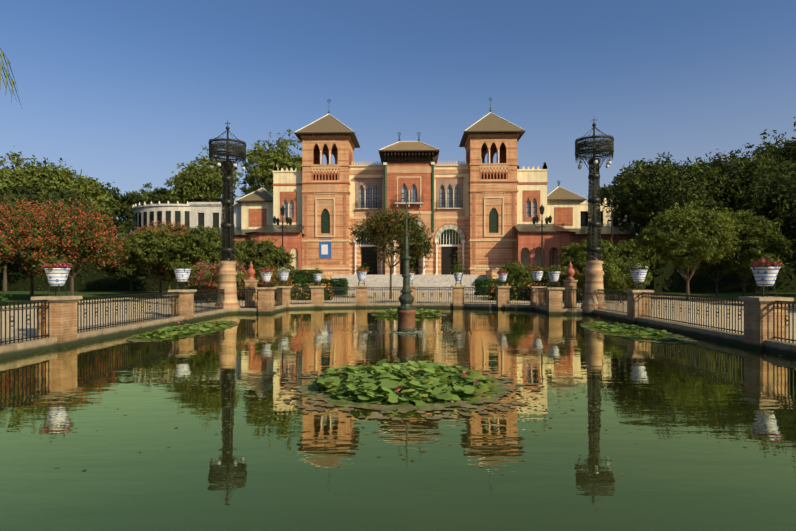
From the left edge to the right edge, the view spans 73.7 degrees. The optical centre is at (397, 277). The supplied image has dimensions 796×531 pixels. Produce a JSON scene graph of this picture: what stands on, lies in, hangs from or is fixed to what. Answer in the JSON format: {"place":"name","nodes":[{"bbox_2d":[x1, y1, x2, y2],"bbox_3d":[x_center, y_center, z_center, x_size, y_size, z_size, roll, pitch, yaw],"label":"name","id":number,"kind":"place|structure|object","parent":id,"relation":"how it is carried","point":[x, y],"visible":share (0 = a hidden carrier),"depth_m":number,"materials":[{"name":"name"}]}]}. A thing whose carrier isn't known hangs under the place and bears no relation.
{"place":"outdoors","nodes":[
{"label":"outdoors","id":0,"kind":"place"},
{"bbox_2d":[0,308,795,530],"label":"pond water","id":1,"kind":"structure","parent":0,"point":[192,472],"depth_m":6.19,"materials":[{"name":"green liquid"}]},
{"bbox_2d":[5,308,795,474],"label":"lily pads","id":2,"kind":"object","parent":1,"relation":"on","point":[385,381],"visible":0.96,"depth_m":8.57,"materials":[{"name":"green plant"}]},
{"bbox_2d":[369,195,433,336],"bbox_3d":[0.370,-0.218,17.863,2.522,5.120,2.326,0,0,36],"label":"fountain","id":3,"kind":"object","parent":1,"relation":"in","point":[406,311],"visible":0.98,"depth_m":17.78,"materials":[{"name":"green metal"}]},
{"bbox_2d":[0,291,795,343],"bbox_3d":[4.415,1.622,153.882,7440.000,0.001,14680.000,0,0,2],"label":"metal railing","id":4,"kind":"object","parent":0,"point":[20,295],"depth_m":30.77,"materials":[{"name":"grey metal"}]},
{"bbox_2d":[0,294,11,305],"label":"hedge","id":5,"kind":"object","parent":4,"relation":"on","point":[4,299],"visible":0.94,"depth_m":30.16,"materials":[{"name":"green plant"}]},
{"bbox_2d":[0,231,19,273],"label":"tree","id":6,"kind":"object","parent":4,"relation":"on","point":[6,250],"visible":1,"depth_m":32.76,"materials":[{"name":"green plant"}]},
{"bbox_2d":[0,192,51,291],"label":"tree","id":7,"kind":"object","parent":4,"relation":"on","point":[4,262],"visible":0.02,"depth_m":61.32,"materials":[{"name":"green plant"}]},
{"bbox_2d":[0,195,77,297],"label":"tree","id":8,"kind":"object","parent":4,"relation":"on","point":[9,214],"visible":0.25,"depth_m":39.83,"materials":[{"name":"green plant"}]},
{"bbox_2d":[0,179,98,254],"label":"tree","id":9,"kind":"object","parent":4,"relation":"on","point":[38,191],"visible":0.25,"depth_m":69.05,"materials":[{"name":"green plant"}]},
{"bbox_2d":[0,146,121,227],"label":"tree","id":10,"kind":"object","parent":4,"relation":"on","point":[48,176],"visible":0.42,"depth_m":74.14,"materials":[{"name":"green plant"}]},
{"bbox_2d":[9,196,122,295],"bbox_3d":[-23.213,-2.066,37.419,6.940,7.576,7.714,0,0,-41],"label":"tree","id":11,"kind":"object","parent":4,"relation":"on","point":[84,233],"visible":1,"depth_m":35.97,"materials":[{"name":"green plant"}]},
{"bbox_2d":[0,254,194,290],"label":"hedge","id":12,"kind":"object","parent":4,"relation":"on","point":[87,279],"visible":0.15,"depth_m":63.19,"materials":[{"name":"green plant"}]},
{"bbox_2d":[83,175,128,236],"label":"tree","id":13,"kind":"object","parent":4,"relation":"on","point":[113,202],"visible":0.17,"depth_m":107.25,"materials":[{"name":"green plant"}]},
{"bbox_2d":[93,233,149,292],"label":"tree","id":14,"kind":"object","parent":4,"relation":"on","point":[128,272],"visible":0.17,"depth_m":55.51,"materials":[{"name":"green plant"}]},
{"bbox_2d":[109,183,168,236],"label":"tree","id":15,"kind":"object","parent":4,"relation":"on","point":[130,199],"visible":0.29,"depth_m":107.71,"materials":[{"name":"green plant"}]},
{"bbox_2d":[120,227,178,296],"bbox_3d":[-18.749,-1.060,41.114,4.923,5.566,5.038,0,0,-31],"label":"tree","id":16,"kind":"object","parent":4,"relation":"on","point":[150,247],"visible":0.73,"depth_m":40.01,"materials":[{"name":"green plant"}]},
{"bbox_2d":[116,217,191,295],"bbox_3d":[-20.624,-1.760,45.571,6.718,6.965,6.536,0,0,-42],"label":"tree","id":17,"kind":"object","parent":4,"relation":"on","point":[177,229],"visible":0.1,"depth_m":44.80,"materials":[{"name":"green plant"}]},
{"bbox_2d":[138,258,201,293],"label":"tree","id":18,"kind":"object","parent":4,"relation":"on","point":[145,273],"visible":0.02,"depth_m":51.53,"materials":[{"name":"green plant"}]},
{"bbox_2d":[158,145,243,203],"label":"tree","id":19,"kind":"object","parent":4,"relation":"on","point":[204,184],"visible":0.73,"depth_m":102.64,"materials":[{"name":"green plant"}]},
{"bbox_2d":[160,225,246,268],"bbox_3d":[-14.284,-1.069,38.754,5.920,5.583,5.276,0,0,2],"label":"tree","id":20,"kind":"object","parent":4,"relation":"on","point":[200,244],"visible":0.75,"depth_m":37.37,"materials":[{"name":"green plant"}]},
{"bbox_2d":[188,261,219,290],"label":"shrub","id":21,"kind":"object","parent":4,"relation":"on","point":[196,276],"visible":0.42,"depth_m":34.52,"materials":[{"name":"pink plant"}]},
{"bbox_2d":[199,257,248,294],"bbox_3d":[-10.710,0.186,33.727,3.362,3.074,3.368,0,0,2],"label":"shrub","id":22,"kind":"object","parent":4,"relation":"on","point":[211,276],"visible":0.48,"depth_m":32.92,"materials":[{"name":"green plant"}]},
{"bbox_2d":[208,120,246,313],"bbox_3d":[-8.738,-2.833,27.223,1.879,10.550,1.879,0,0,2],"label":"lamp post","id":23,"kind":"object","parent":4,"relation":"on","point":[227,273],"visible":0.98,"depth_m":26.97,"materials":[{"name":"metal"}]},
{"bbox_2d":[209,238,252,268],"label":"tree","id":24,"kind":"object","parent":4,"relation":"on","point":[239,244],"visible":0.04,"depth_m":51.51,"materials":[{"name":"green plant"}]},
{"bbox_2d":[232,185,270,199],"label":"tree","id":25,"kind":"object","parent":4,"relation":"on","point":[245,191],"visible":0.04,"depth_m":110.79,"materials":[{"name":"green plant"}]},
{"bbox_2d":[185,282,333,300],"bbox_3d":[-10.037,1.085,38.462,10.793,1.570,1.959,0,0,2],"label":"hedge","id":26,"kind":"object","parent":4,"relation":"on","point":[294,295],"visible":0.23,"depth_m":37.84,"materials":[{"name":"green plant"}]},
{"bbox_2d":[238,236,296,275],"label":"tree","id":27,"kind":"object","parent":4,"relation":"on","point":[274,256],"visible":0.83,"depth_m":46.45,"materials":[{"name":"green plant"}]},
{"bbox_2d":[238,128,301,194],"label":"tree","id":28,"kind":"object","parent":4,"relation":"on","point":[262,171],"visible":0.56,"depth_m":95.80,"materials":[{"name":"green plant"}]},
{"bbox_2d":[253,265,294,293],"bbox_3d":[-8.599,0.405,36.671,2.721,2.634,2.864,0,0,2],"label":"shrub","id":29,"kind":"object","parent":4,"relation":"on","point":[274,280],"visible":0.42,"depth_m":36.10,"materials":[{"name":"green plant"}]},
{"bbox_2d":[273,205,291,247],"bbox_3d":[-10.938,-2.645,50.301,1.616,8.535,1.561,0,0,2],"label":"street lamp","id":30,"kind":"object","parent":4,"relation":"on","point":[277,220],"visible":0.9,"depth_m":50.24,"materials":[{"name":"metal"}]},
{"bbox_2d":[248,269,320,280],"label":"hedge terrace","id":31,"kind":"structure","parent":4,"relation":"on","point":[301,274],"depth_m":61.90,"materials":[{"name":"green plant"}]},
{"bbox_2d":[236,277,348,294],"bbox_3d":[-10.269,0.901,49.256,11.509,1.895,2.522,0,0,2],"label":"hedge","id":32,"kind":"object","parent":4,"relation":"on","point":[340,282],"visible":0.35,"depth_m":48.28,"materials":[{"name":"green plant"}]},
{"bbox_2d":[115,97,639,274],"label":"palace building","id":33,"kind":"structure","parent":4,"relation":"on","point":[476,212],"depth_m":70.33,"materials":[{"name":"orange brick"}]},
{"bbox_2d":[348,205,437,298],"bbox_3d":[-0.418,-1.840,40.001,6.720,7.125,5.817,0,0,2],"label":"forecourt tree","id":34,"kind":"object","parent":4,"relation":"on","point":[380,229],"visible":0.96,"depth_m":39.12,"materials":[{"name":"green plant"}]},
{"bbox_2d":[0,303,795,358],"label":"pond kerb","id":35,"kind":"structure","parent":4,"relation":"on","point":[28,346],"depth_m":17.86,"materials":[{"name":"stone"}]},
{"bbox_2d":[0,261,795,350],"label":"stone pillars","id":36,"kind":"structure","parent":35,"relation":"on","point":[765,317],"depth_m":19.02,"materials":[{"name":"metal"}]},
{"bbox_2d":[44,267,779,296],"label":"flower pots","id":37,"kind":"object","parent":36,"relation":"on","point":[763,276],"visible":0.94,"depth_m":21.17,"materials":[{"name":"ceramic"}]},
{"bbox_2d":[32,250,788,273],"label":"potted flowers","id":38,"kind":"object","parent":37,"relation":"on","point":[762,262],"visible":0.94,"depth_m":21.63,"materials":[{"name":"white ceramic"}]},
{"bbox_2d":[321,270,498,291],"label":"steps","id":39,"kind":"structure","parent":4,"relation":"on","point":[418,281],"depth_m":63.52,"materials":[{"name":"beige stone"}]},
{"bbox_2d":[473,277,549,295],"bbox_3d":[12.721,0.917,48.531,11.466,2.008,2.509,0,0,2],"label":"hedge","id":40,"kind":"object","parent":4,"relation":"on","point":[484,282],"visible":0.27,"depth_m":47.82,"materials":[{"name":"green plant"}]},
{"bbox_2d":[502,260,532,286],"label":"shrub","id":41,"kind":"object","parent":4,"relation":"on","point":[519,271],"visible":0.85,"depth_m":39.15,"materials":[{"name":"green plant"}]},
{"bbox_2d":[498,269,583,278],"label":"hedge terrace","id":42,"kind":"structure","parent":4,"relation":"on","point":[545,274],"depth_m":61.06,"materials":[{"name":"green plant"}]},
{"bbox_2d":[532,205,551,278],"bbox_3d":[13.450,-2.645,49.559,1.616,8.535,1.561,0,0,2],"label":"street lamp","id":43,"kind":"object","parent":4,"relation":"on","point":[536,219],"visible":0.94,"depth_m":49.51,"materials":[{"name":"metal"}]},
{"bbox_2d":[487,282,637,300],"bbox_3d":[11.750,1.047,37.821,10.789,1.550,2.050,0,0,2],"label":"hedge","id":44,"kind":"object","parent":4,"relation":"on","point":[521,295],"visible":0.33,"depth_m":37.29,"materials":[{"name":"green plant"}]},
{"bbox_2d":[546,266,582,292],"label":"shrub","id":45,"kind":"object","parent":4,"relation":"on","point":[577,275],"visible":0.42,"depth_m":35.12,"materials":[{"name":"green plant"}]},
{"bbox_2d":[558,238,618,274],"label":"tree","id":46,"kind":"object","parent":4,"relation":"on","point":[576,252],"visible":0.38,"depth_m":45.82,"materials":[{"name":"green plant"}]},
{"bbox_2d":[575,121,613,314],"bbox_3d":[9.853,-2.833,26.658,1.879,10.550,1.879,0,0,2],"label":"lamp post","id":47,"kind":"object","parent":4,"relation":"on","point":[594,273],"visible":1,"depth_m":26.41,"materials":[{"name":"metal"}]},
{"bbox_2d":[576,261,625,292],"bbox_3d":[12.562,0.323,32.957,3.036,2.800,3.306,0,0,2],"label":"shrub","id":48,"kind":"object","parent":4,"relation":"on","point":[612,274],"visible":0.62,"depth_m":32.23,"materials":[{"name":"green plant"}]},
{"bbox_2d":[607,191,618,245],"bbox_3d":[21.894,-3.628,54.154,1.285,10.500,0.483,0,0,2],"label":"floodlight pole","id":49,"kind":"object","parent":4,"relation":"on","point":[611,199],"visible":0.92,"depth_m":54.26,"materials":[{"name":"metal"}]},
{"bbox_2d":[603,255,652,302],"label":"tree","id":50,"kind":"object","parent":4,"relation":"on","point":[626,284],"visible":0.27,"depth_m":33.15,"materials":[{"name":"green plant"}]},
{"bbox_2d":[613,239,667,280],"bbox_3d":[21.785,-0.985,49.280,5.504,5.414,5.281,0,0,-27],"label":"bush","id":51,"kind":"object","parent":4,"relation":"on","point":[629,249],"visible":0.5,"depth_m":47.95,"materials":[{"name":"green plant"}]},
{"bbox_2d":[600,157,721,247],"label":"tree","id":52,"kind":"object","parent":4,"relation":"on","point":[636,162],"depth_m":75.06,"materials":[{"name":"green plant"}]},
{"bbox_2d":[600,152,741,248],"bbox_3d":[31.149,-6.428,60.699,14.412,16.302,14.911,0,0,2],"label":"tree","id":53,"kind":"object","parent":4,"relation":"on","point":[642,195],"visible":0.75,"depth_m":58.16,"materials":[{"name":"green plant"}]},
{"bbox_2d":[634,195,741,300],"bbox_3d":[19.779,-1.944,36.265,6.564,7.334,6.489,0,0,2],"label":"tree","id":54,"kind":"object","parent":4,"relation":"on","point":[701,235],"visible":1,"depth_m":35.02,"materials":[{"name":"green plant"}]},
{"bbox_2d":[674,249,747,296],"bbox_3d":[27.060,-1.271,45.448,5.908,5.986,5.774,0,0,2],"label":"tree","id":55,"kind":"object","parent":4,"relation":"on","point":[719,267],"visible":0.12,"depth_m":45.06,"materials":[{"name":"green plant"}]},
{"bbox_2d":[642,248,795,292],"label":"hedge","id":56,"kind":"object","parent":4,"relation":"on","point":[670,279],"visible":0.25,"depth_m":57.03,"materials":[{"name":"green plant"}]},
{"bbox_2d":[661,147,795,222],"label":"tree","id":57,"kind":"object","parent":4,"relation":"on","point":[742,169],"visible":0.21,"depth_m":59.40,"materials":[{"name":"green plant"}]},
{"bbox_2d":[717,117,795,218],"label":"tree","id":58,"kind":"object","parent":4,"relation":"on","point":[787,150],"visible":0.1,"depth_m":67.02,"materials":[{"name":"green plant"}]},
{"bbox_2d":[721,208,795,295],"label":"tree","id":59,"kind":"object","parent":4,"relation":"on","point":[755,234],"visible":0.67,"depth_m":36.54,"materials":[{"name":"green plant"}]},
{"bbox_2d":[732,170,795,258],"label":"tree","id":60,"kind":"object","parent":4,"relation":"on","point":[760,198],"visible":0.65,"depth_m":52.92,"materials":[{"name":"green plant"}]},
{"bbox_2d":[789,237,795,265],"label":"tree","id":61,"kind":"object","parent":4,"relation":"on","point":[794,244],"visible":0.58,"depth_m":42.43,"materials":[{"name":"green plant"}]},
{"bbox_2d":[0,0,795,250],"label":"sky","id":62,"kind":"structure","parent":0,"point":[124,92],"materials":[{"name":"blue"}]},
{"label":"left foreground palm","id":63,"kind":"object","parent":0,"visible":0},
{"bbox_2d":[0,48,20,104],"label":"palm frond","id":64,"kind":"object","parent":63,"relation":"attached to","point":[12,82],"visible":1,"depth_m":6.91,"materials":[{"name":"green plant"}]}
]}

